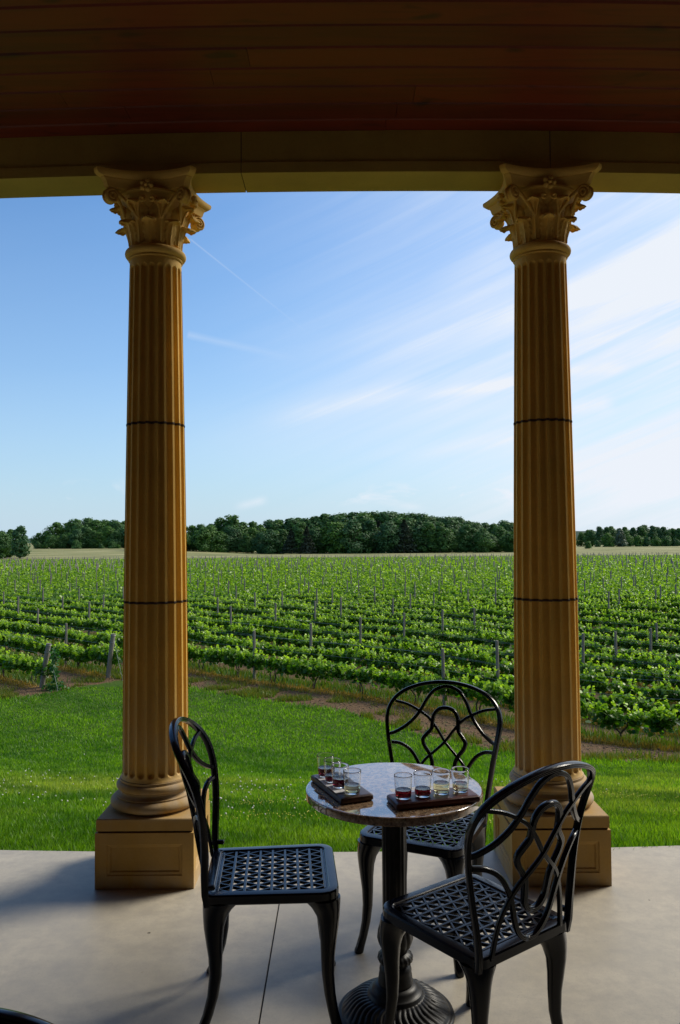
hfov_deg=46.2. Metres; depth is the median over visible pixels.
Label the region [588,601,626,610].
grapevine
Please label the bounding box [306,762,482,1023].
round table
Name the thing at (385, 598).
grapevine
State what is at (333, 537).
broadleaf tree
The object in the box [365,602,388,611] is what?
grapevine
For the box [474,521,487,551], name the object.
broadleaf tree
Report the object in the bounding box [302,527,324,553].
broadleaf tree
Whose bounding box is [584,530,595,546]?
broadleaf tree
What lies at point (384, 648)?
trellis wire
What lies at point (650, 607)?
grapevine
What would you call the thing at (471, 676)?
grapevine
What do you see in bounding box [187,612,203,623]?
grapevine
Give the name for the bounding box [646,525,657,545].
broadleaf tree
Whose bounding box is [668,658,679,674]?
grapevine
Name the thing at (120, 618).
grapevine
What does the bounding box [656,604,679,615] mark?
grapevine
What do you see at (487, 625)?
grapevine
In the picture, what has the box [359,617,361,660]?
vineyard post
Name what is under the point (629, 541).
bush
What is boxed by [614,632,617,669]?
vineyard post
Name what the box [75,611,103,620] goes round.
grapevine
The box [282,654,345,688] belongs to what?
grapevine
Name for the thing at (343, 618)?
grapevine
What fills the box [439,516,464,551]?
broadleaf tree
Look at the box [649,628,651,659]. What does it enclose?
vineyard post
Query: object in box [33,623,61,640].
grapevine
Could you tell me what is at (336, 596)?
grapevine
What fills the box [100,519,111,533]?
broadleaf tree
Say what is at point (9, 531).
broadleaf tree
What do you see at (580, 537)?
broadleaf tree
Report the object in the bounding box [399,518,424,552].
broadleaf tree
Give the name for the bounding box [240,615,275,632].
grapevine
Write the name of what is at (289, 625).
grapevine
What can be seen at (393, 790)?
tasting note
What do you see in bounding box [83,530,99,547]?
broadleaf tree
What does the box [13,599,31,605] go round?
grapevine
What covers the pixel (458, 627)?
grapevine
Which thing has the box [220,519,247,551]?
broadleaf tree
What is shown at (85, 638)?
grapevine
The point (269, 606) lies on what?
grapevine
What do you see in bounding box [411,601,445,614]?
grapevine
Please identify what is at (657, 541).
bush
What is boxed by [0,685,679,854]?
lawn grass
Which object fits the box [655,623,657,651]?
vineyard post
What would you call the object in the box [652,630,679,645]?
grapevine
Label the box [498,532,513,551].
broadleaf tree
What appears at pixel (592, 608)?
grapevine
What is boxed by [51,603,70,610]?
grapevine
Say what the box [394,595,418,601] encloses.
grapevine
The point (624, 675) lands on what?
grapevine
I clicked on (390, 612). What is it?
trellis wire
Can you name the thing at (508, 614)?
grapevine
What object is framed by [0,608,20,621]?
grapevine
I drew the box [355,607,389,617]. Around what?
grapevine
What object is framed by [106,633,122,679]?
end post
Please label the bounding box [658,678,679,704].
grapevine
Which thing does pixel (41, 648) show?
grapevine
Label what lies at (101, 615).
grapevine
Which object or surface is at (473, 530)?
broadleaf tree
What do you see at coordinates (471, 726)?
soil clods
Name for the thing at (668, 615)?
grapevine
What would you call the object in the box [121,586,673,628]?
trellis wire
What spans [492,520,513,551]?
broadleaf tree
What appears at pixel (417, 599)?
grapevine
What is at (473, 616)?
vineyard post
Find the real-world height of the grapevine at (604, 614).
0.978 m
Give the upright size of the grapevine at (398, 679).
0.937 m
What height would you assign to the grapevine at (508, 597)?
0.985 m
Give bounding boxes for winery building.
[0,0,679,197]
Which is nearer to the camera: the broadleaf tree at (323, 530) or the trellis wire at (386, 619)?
the trellis wire at (386, 619)
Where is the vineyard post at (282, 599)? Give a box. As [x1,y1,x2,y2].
[281,591,282,611]
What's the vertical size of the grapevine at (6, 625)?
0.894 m
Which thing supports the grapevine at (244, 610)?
on the ground at (91, 553)
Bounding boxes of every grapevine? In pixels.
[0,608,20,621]
[0,619,20,633]
[0,629,19,653]
[0,647,23,676]
[1,602,19,611]
[10,619,36,636]
[12,611,35,622]
[12,632,45,657]
[12,652,52,683]
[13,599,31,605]
[14,604,30,613]
[28,600,41,606]
[28,603,50,616]
[28,614,55,626]
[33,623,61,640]
[33,638,67,661]
[40,600,61,608]
[42,606,62,618]
[43,615,72,628]
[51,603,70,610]
[51,625,83,646]
[58,609,77,618]
[59,643,97,666]
[63,596,81,604]
[64,616,92,631]
[67,630,101,649]
[69,601,91,616]
[75,600,91,604]
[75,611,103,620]
[83,605,105,613]
[84,615,116,631]
[85,641,122,669]
[91,598,112,607]
[91,611,117,622]
[95,629,122,648]
[100,606,118,615]
[105,601,123,609]
[106,621,122,635]
[109,596,123,604]
[109,615,123,623]
[115,608,123,615]
[187,604,198,615]
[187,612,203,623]
[187,620,208,632]
[188,626,215,648]
[188,642,221,670]
[191,596,210,603]
[191,608,219,619]
[192,601,213,610]
[196,615,224,633]
[201,624,234,638]
[203,595,221,599]
[204,634,243,648]
[205,597,227,605]
[211,603,233,613]
[213,611,243,620]
[214,643,264,676]
[221,618,245,636]
[223,598,246,614]
[226,623,262,640]
[228,602,253,615]
[232,636,278,655]
[234,614,265,621]
[237,595,260,602]
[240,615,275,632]
[243,601,265,609]
[245,650,297,682]
[246,592,268,601]
[248,605,277,615]
[255,628,296,645]
[256,598,277,604]
[258,611,291,622]
[262,602,291,611]
[265,594,284,601]
[266,641,312,661]
[268,618,307,634]
[272,608,302,618]
[274,598,299,604]
[281,601,310,612]
[281,615,313,623]
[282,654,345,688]
[283,598,304,602]
[285,633,321,653]
[291,592,312,599]
[294,601,319,606]
[295,609,326,619]
[297,623,335,638]
[305,596,324,605]
[305,605,332,613]
[305,643,352,673]
[309,593,330,599]
[311,602,338,609]
[312,614,346,631]
[315,634,358,652]
[322,598,347,604]
[324,611,352,622]
[326,608,357,615]
[327,593,354,600]
[330,628,372,643]
[334,661,392,692]
[335,602,361,611]
[340,621,376,633]
[342,644,400,669]
[343,600,367,605]
[347,613,380,625]
[348,597,370,602]
[351,593,376,600]
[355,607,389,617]
[356,639,400,655]
[359,605,389,613]
[362,630,407,645]
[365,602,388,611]
[367,598,391,604]
[372,595,396,601]
[372,623,411,637]
[376,614,413,627]
[380,666,453,703]
[381,611,411,625]
[386,600,416,610]
[386,605,414,615]
[389,653,450,676]
[393,640,445,663]
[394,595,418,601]
[394,597,416,603]
[395,593,422,598]
[399,624,448,640]
[402,635,448,651]
[407,620,446,629]
[408,612,440,625]
[410,607,446,618]
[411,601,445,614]
[415,598,439,605]
[416,597,438,601]
[422,594,440,600]
[434,660,497,683]
[436,595,464,601]
[436,669,513,716]
[437,604,468,614]
[437,617,471,625]
[437,620,483,642]
[438,596,466,606]
[438,600,469,609]
[438,628,483,647]
[440,609,472,621]
[440,641,488,654]
[444,646,495,670]
[459,593,485,602]
[461,600,495,612]
[462,596,488,602]
[462,599,487,606]
[468,605,500,616]
[468,620,509,632]
[469,613,508,624]
[474,627,513,639]
[475,630,513,650]
[481,644,513,662]
[482,595,505,600]
[482,655,513,676]
[483,597,510,603]
[486,599,513,608]
[491,608,513,620]
[493,604,512,619]
[498,617,513,625]
[498,674,513,685]
[500,685,583,714]
[502,624,513,633]
[504,594,513,600]
[578,602,607,613]
[578,609,588,617]
[578,615,597,632]
[578,621,611,636]
[578,629,587,639]
[579,637,601,653]
[579,648,617,667]
[579,658,645,690]
[579,668,607,692]
[580,598,614,605]
[580,631,631,648]
[580,685,632,719]
[580,698,665,742]
[581,608,624,621]
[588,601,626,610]
[589,674,673,703]
[591,593,622,599]
[593,616,635,630]
[593,644,647,667]
[600,595,634,603]
[603,608,639,615]
[608,626,655,640]
[610,600,644,609]
[613,651,674,680]
[615,592,647,598]
[618,611,658,623]
[618,691,679,731]
[620,635,673,657]
[624,601,661,612]
[629,597,660,605]
[631,619,679,634]
[637,598,677,607]
[639,609,679,620]
[639,664,679,688]
[646,594,675,600]
[646,649,679,672]
[650,702,679,732]
[651,616,679,633]
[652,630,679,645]
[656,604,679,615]
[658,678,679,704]
[659,596,679,603]
[667,641,679,654]
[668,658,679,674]
[673,612,679,618]
[674,600,679,609]
[674,625,679,635]
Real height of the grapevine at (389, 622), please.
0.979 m
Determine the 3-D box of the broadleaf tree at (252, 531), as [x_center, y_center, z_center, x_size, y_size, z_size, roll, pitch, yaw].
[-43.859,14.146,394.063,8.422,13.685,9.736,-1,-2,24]
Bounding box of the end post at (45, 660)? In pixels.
[39,643,57,689]
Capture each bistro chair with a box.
[0,1008,52,1023]
[169,717,341,1023]
[354,680,502,977]
[380,761,595,1023]
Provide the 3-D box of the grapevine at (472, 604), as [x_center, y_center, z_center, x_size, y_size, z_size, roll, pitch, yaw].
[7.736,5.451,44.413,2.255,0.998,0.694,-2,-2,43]
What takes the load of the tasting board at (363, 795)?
on the round table
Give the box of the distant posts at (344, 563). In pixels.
[0,552,679,572]
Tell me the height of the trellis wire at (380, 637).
0.288 m
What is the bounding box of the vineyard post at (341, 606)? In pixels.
[340,597,341,617]
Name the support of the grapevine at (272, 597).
on the ground at (91, 553)
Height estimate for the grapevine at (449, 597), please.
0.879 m
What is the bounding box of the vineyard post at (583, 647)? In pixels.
[581,633,584,682]
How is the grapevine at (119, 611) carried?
on the ground at (91, 553)
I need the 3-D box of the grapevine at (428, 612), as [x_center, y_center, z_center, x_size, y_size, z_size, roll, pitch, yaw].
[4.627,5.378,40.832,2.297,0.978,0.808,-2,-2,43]
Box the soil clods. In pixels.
[0,663,678,761]
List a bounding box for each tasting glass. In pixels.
[317,752,333,776]
[324,757,340,782]
[331,762,348,788]
[343,768,360,794]
[394,772,411,799]
[413,770,431,797]
[432,768,449,794]
[451,766,468,792]
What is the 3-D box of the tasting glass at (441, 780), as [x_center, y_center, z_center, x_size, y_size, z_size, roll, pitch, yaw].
[0.319,0.849,2.508,0.057,0.071,0.057,0,-2,0]
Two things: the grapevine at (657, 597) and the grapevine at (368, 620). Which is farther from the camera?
the grapevine at (657, 597)
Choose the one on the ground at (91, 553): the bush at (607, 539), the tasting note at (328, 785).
the bush at (607, 539)
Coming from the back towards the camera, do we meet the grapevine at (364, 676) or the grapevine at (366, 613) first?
the grapevine at (366, 613)
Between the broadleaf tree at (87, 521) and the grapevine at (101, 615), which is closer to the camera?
the grapevine at (101, 615)
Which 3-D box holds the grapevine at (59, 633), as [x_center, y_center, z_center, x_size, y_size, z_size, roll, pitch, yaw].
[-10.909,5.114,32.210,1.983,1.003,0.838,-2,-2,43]
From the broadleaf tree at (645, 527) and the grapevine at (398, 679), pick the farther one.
the broadleaf tree at (645, 527)
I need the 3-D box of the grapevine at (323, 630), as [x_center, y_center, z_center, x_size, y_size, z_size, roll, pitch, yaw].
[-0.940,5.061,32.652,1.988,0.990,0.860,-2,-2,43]
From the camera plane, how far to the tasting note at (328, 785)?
2.59 m
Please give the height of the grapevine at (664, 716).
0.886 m
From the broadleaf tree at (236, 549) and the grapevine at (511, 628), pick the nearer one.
the grapevine at (511, 628)
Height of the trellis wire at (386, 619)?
0.314 m
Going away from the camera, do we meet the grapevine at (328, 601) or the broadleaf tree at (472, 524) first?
the grapevine at (328, 601)
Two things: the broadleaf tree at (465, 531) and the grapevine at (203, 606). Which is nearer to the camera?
the grapevine at (203, 606)
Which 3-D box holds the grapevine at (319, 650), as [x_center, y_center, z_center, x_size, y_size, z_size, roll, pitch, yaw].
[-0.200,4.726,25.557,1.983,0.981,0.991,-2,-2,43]
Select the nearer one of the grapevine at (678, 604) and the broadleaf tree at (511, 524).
the grapevine at (678, 604)
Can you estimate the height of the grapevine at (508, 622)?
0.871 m
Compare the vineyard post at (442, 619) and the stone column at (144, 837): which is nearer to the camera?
the stone column at (144, 837)
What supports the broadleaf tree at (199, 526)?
on the ground at (91, 553)
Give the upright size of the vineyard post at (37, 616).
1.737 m
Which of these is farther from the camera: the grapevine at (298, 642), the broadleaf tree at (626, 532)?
the broadleaf tree at (626, 532)
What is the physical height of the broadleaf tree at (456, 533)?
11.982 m
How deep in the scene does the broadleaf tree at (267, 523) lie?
418.19 m
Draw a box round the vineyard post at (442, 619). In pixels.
[441,609,443,639]
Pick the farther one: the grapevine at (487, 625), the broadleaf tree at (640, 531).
the broadleaf tree at (640, 531)
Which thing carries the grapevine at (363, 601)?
on the ground at (91, 553)
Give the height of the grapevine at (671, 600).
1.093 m
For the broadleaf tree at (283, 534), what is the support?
on the ground at (91, 553)
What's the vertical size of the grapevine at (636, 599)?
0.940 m
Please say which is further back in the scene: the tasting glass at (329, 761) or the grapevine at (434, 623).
the grapevine at (434, 623)
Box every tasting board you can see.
[311,774,372,803]
[387,788,479,809]
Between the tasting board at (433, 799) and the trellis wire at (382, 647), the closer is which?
the tasting board at (433, 799)
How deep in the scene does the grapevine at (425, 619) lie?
37.81 m
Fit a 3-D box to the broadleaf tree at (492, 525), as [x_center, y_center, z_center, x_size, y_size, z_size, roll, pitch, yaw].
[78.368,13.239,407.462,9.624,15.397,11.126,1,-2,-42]
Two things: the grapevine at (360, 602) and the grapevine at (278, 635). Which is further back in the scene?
the grapevine at (360, 602)
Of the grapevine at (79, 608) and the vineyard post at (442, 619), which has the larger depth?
the grapevine at (79, 608)
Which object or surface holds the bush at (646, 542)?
on the ground at (91, 553)
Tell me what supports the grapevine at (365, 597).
on the ground at (91, 553)
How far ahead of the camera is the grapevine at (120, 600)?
52.02 m
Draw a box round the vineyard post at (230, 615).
[230,606,231,625]
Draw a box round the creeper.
[41,648,68,691]
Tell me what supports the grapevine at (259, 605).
on the ground at (91, 553)
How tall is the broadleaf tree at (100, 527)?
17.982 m
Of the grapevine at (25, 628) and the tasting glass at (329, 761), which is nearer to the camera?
the tasting glass at (329, 761)
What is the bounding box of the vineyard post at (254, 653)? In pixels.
[253,631,255,679]
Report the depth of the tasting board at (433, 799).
2.46 m
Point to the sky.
(344, 351)
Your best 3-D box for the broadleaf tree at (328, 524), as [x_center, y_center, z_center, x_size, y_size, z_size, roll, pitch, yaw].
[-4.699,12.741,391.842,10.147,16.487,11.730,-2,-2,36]
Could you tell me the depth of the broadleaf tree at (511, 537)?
379.17 m
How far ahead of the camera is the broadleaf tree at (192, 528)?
416.56 m
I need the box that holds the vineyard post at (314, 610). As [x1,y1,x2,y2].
[314,601,315,623]
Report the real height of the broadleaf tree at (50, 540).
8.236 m
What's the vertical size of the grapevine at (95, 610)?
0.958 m
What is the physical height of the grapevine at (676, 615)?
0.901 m
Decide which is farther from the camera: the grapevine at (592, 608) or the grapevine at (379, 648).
the grapevine at (592, 608)
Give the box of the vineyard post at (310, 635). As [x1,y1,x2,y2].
[310,623,311,648]
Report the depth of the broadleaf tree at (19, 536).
280.50 m
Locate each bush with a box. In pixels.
[71,540,81,548]
[108,541,116,548]
[584,541,591,548]
[594,540,600,546]
[601,532,616,546]
[627,539,633,546]
[633,535,643,546]
[642,536,651,546]
[650,537,661,545]
[660,535,671,545]
[671,538,679,545]
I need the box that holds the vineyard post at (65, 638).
[65,623,66,666]
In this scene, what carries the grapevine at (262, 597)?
on the ground at (91, 553)
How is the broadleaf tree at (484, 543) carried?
on the ground at (91, 553)
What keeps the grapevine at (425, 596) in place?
on the ground at (91, 553)
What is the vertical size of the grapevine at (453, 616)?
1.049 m
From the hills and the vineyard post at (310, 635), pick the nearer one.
the vineyard post at (310, 635)
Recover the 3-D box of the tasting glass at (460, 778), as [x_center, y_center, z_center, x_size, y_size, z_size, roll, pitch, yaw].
[0.382,0.849,2.527,0.057,0.071,0.057,0,-2,0]
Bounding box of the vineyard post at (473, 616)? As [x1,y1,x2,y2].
[473,608,474,632]
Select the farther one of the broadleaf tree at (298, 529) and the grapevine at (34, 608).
the broadleaf tree at (298, 529)
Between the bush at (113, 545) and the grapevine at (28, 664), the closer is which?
the grapevine at (28, 664)
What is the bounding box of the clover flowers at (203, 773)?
[0,736,618,814]
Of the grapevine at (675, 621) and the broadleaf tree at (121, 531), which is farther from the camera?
the broadleaf tree at (121, 531)
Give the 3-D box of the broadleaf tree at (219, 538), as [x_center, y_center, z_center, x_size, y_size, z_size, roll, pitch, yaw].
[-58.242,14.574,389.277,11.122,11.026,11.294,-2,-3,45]
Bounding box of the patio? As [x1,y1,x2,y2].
[0,846,679,1023]
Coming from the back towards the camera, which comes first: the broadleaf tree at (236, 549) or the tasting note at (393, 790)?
the broadleaf tree at (236, 549)
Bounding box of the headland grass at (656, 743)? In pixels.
[0,586,679,751]
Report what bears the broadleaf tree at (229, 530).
on the ground at (91, 553)
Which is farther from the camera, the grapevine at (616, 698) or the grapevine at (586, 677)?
the grapevine at (586, 677)
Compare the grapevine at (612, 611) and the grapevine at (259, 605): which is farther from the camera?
the grapevine at (259, 605)
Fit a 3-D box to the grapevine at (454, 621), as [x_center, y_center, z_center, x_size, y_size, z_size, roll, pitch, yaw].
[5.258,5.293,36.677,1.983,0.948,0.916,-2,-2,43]
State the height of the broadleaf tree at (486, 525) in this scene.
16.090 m
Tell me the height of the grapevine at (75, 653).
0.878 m
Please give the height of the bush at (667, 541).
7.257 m
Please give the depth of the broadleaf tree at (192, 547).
389.10 m
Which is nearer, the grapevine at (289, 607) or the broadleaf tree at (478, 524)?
the grapevine at (289, 607)
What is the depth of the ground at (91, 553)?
20.38 m
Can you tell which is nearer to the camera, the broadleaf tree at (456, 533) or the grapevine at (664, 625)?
the grapevine at (664, 625)
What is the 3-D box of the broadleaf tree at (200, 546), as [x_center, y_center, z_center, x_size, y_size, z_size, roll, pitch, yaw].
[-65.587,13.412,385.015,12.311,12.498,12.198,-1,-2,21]
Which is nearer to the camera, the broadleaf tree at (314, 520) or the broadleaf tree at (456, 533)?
the broadleaf tree at (456, 533)
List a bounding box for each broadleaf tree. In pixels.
[0,530,11,558]
[4,529,18,557]
[9,525,31,557]
[29,533,44,548]
[33,541,40,548]
[40,522,67,540]
[44,535,57,548]
[53,536,61,548]
[57,534,69,548]
[62,518,87,547]
[63,533,71,548]
[68,529,86,548]
[79,527,92,547]
[81,517,96,529]
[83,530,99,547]
[86,519,107,546]
[94,532,104,547]
[99,526,113,546]
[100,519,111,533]
[103,520,124,547]
[106,531,123,547]
[120,526,124,546]
[186,533,191,546]
[188,525,195,535]
[188,530,198,550]
[190,527,216,551]
[194,524,205,530]
[199,525,222,551]
[211,531,230,551]
[215,514,238,530]
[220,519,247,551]
[222,526,241,551]
[229,528,242,552]
[238,522,248,533]
[238,533,251,552]
[244,527,258,552]
[248,521,257,527]
[250,532,266,553]
[254,525,266,534]
[255,519,280,552]
[259,529,281,553]
[268,519,288,532]
[273,530,282,553]
[274,529,287,553]
[279,518,299,551]
[287,518,313,551]
[292,521,311,553]
[301,515,326,542]
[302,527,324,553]
[314,513,330,527]
[316,514,343,552]
[316,526,329,553]
[321,521,352,553]
[324,521,334,550]
[335,520,372,553]
[336,512,347,521]
[340,512,358,551]
[353,514,379,552]
[354,511,375,522]
[359,519,381,551]
[369,510,379,552]
[370,520,402,552]
[376,510,396,552]
[379,516,409,552]
[393,513,411,552]
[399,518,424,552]
[403,513,417,520]
[408,520,426,552]
[414,513,433,552]
[414,522,440,552]
[423,515,437,526]
[433,522,451,552]
[434,528,458,552]
[435,516,443,551]
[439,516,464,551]
[450,529,465,552]
[453,516,464,551]
[457,520,480,551]
[458,524,474,552]
[469,528,477,552]
[471,528,495,552]
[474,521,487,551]
[481,522,489,528]
[486,523,497,551]
[487,533,498,551]
[491,526,510,551]
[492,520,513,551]
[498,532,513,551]
[504,522,513,534]
[506,531,513,551]
[576,532,583,546]
[583,529,588,544]
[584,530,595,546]
[593,526,603,544]
[602,527,611,536]
[609,526,616,545]
[613,529,627,546]
[621,527,633,542]
[629,527,637,545]
[633,526,646,541]
[640,524,649,534]
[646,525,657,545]
[656,526,671,545]
[670,528,675,542]
[673,528,679,545]
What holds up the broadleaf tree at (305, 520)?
on the ground at (91, 553)
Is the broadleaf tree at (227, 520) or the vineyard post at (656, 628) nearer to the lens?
the vineyard post at (656, 628)
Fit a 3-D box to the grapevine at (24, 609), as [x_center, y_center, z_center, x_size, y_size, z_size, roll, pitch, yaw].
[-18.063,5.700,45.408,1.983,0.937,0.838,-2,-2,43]
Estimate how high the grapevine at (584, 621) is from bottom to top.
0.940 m
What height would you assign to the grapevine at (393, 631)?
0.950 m
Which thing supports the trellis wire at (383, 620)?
attached to the vineyard post at (442, 619)
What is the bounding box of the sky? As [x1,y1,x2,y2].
[0,191,679,538]
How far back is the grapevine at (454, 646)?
27.72 m
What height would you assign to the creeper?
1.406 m
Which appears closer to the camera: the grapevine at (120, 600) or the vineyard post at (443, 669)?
the vineyard post at (443, 669)
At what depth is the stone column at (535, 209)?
3.73 m
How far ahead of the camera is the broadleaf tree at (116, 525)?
474.53 m
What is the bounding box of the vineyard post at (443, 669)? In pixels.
[441,649,445,705]
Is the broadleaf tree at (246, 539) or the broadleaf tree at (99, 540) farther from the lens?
the broadleaf tree at (99, 540)
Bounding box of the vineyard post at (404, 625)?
[403,613,404,641]
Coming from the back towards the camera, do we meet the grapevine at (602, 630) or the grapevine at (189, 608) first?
the grapevine at (189, 608)
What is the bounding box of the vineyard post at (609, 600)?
[608,591,609,609]
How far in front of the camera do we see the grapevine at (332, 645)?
28.49 m
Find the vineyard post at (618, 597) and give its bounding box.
[618,589,619,608]
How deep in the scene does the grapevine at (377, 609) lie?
43.27 m
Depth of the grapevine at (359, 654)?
24.15 m
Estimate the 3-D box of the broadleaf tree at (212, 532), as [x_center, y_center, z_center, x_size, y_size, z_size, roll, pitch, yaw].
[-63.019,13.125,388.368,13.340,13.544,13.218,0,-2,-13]
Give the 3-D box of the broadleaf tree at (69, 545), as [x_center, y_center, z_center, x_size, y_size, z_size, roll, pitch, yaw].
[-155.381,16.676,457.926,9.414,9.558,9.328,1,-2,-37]
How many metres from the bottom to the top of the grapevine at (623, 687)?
0.923 m
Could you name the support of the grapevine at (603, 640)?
on the ground at (91, 553)
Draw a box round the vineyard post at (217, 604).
[217,597,218,612]
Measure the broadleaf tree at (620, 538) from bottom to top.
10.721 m
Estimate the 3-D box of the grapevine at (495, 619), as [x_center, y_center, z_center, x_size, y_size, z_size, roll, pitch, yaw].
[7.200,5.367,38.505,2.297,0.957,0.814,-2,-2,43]
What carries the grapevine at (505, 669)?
on the ground at (91, 553)
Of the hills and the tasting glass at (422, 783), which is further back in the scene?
the hills
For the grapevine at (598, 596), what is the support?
on the ground at (91, 553)
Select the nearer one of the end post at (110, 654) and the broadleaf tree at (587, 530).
the end post at (110, 654)
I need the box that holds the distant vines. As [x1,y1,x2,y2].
[0,554,679,605]
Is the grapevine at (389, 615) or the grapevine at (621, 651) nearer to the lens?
the grapevine at (621, 651)
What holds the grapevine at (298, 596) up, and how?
on the ground at (91, 553)
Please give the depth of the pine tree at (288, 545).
379.97 m
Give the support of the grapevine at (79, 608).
on the ground at (91, 553)
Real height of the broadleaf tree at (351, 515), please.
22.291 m
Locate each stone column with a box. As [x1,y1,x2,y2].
[94,165,210,889]
[483,162,611,886]
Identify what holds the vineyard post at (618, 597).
on the ground at (91, 553)
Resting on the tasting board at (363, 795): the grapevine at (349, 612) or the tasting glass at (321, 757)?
the tasting glass at (321, 757)
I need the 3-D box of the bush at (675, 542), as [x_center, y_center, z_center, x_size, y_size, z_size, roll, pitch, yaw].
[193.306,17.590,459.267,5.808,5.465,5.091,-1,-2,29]
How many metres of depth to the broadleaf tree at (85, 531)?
454.78 m
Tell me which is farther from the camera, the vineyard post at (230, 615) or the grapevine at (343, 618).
the grapevine at (343, 618)
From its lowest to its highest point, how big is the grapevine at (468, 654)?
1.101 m
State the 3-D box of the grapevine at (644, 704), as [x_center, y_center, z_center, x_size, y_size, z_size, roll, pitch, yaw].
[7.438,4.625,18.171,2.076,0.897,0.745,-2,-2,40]
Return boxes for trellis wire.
[0,607,679,691]
[6,595,675,667]
[6,609,671,680]
[7,594,675,665]
[7,617,662,698]
[8,601,679,675]
[15,601,674,679]
[24,591,670,654]
[29,592,673,656]
[31,587,677,645]
[81,587,671,636]
[93,593,677,647]
[119,591,677,638]
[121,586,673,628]
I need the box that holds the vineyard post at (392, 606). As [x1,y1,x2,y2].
[392,598,393,615]
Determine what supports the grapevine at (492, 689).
on the ground at (91, 553)
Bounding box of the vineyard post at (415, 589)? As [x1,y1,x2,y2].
[414,582,415,597]
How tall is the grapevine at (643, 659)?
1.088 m
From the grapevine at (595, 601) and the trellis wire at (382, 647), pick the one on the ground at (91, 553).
the grapevine at (595, 601)
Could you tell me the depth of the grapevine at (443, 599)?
48.64 m
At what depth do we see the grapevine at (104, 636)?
29.81 m
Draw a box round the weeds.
[0,670,679,764]
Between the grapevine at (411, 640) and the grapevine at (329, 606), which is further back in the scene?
the grapevine at (329, 606)
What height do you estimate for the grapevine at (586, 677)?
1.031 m
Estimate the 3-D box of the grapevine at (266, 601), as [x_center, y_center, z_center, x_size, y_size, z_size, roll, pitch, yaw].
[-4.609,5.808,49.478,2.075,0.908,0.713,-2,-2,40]
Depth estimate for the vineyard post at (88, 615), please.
35.82 m
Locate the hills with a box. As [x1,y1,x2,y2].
[22,530,668,542]
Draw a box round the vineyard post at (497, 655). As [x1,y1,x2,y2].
[495,640,498,692]
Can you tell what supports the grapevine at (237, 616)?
on the ground at (91, 553)
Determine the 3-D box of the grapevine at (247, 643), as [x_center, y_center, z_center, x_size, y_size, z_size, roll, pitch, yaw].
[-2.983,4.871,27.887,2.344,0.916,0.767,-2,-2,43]
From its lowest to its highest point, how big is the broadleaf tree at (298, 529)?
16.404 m
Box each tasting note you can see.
[314,776,344,792]
[390,784,451,791]
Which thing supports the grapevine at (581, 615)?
on the ground at (91, 553)
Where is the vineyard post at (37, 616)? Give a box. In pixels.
[37,609,38,626]
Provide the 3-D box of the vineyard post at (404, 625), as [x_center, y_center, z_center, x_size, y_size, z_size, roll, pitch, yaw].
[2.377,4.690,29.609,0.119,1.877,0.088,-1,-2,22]
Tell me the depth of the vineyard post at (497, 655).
21.23 m
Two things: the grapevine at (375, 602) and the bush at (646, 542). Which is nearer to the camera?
the grapevine at (375, 602)
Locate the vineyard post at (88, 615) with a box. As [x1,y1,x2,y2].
[88,601,89,634]
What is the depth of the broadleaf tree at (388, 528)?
377.87 m
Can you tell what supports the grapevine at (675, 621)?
on the ground at (91, 553)
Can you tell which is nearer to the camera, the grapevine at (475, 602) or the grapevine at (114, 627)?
the grapevine at (114, 627)
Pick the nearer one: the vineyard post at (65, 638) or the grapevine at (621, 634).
the vineyard post at (65, 638)
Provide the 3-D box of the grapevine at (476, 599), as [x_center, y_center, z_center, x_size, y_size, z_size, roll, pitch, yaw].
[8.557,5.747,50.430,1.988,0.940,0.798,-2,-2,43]
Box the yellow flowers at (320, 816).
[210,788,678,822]
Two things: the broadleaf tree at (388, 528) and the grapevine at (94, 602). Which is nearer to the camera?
the grapevine at (94, 602)
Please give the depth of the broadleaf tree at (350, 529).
376.58 m
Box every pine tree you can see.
[280,529,299,553]
[297,526,316,553]
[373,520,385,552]
[390,519,419,552]
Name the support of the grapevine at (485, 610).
on the ground at (91, 553)
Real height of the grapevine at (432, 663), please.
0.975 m
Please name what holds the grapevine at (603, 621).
on the ground at (91, 553)
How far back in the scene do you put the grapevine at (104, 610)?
43.62 m
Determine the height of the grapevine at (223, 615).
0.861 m
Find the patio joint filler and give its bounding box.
[258,858,286,1023]
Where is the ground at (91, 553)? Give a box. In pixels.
[0,541,679,822]
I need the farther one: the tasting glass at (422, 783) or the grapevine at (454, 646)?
the grapevine at (454, 646)
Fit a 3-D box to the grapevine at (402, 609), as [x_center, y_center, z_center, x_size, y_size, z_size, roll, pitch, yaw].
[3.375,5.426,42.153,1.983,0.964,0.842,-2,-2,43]
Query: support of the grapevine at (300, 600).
on the ground at (91, 553)
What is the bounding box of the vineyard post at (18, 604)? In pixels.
[17,597,18,613]
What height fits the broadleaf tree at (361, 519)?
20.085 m
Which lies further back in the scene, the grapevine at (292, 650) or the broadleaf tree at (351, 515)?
the broadleaf tree at (351, 515)
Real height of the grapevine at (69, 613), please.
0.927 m
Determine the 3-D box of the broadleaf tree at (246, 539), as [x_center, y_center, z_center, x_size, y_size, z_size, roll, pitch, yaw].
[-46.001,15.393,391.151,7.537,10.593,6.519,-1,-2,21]
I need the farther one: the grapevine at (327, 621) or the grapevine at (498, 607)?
the grapevine at (498, 607)
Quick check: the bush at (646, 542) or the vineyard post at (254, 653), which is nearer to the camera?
the vineyard post at (254, 653)
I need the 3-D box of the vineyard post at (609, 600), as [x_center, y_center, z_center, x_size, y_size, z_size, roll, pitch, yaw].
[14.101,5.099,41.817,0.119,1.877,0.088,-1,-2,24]
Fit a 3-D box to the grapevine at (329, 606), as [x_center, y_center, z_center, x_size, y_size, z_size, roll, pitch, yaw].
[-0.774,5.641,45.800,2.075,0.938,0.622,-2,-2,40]

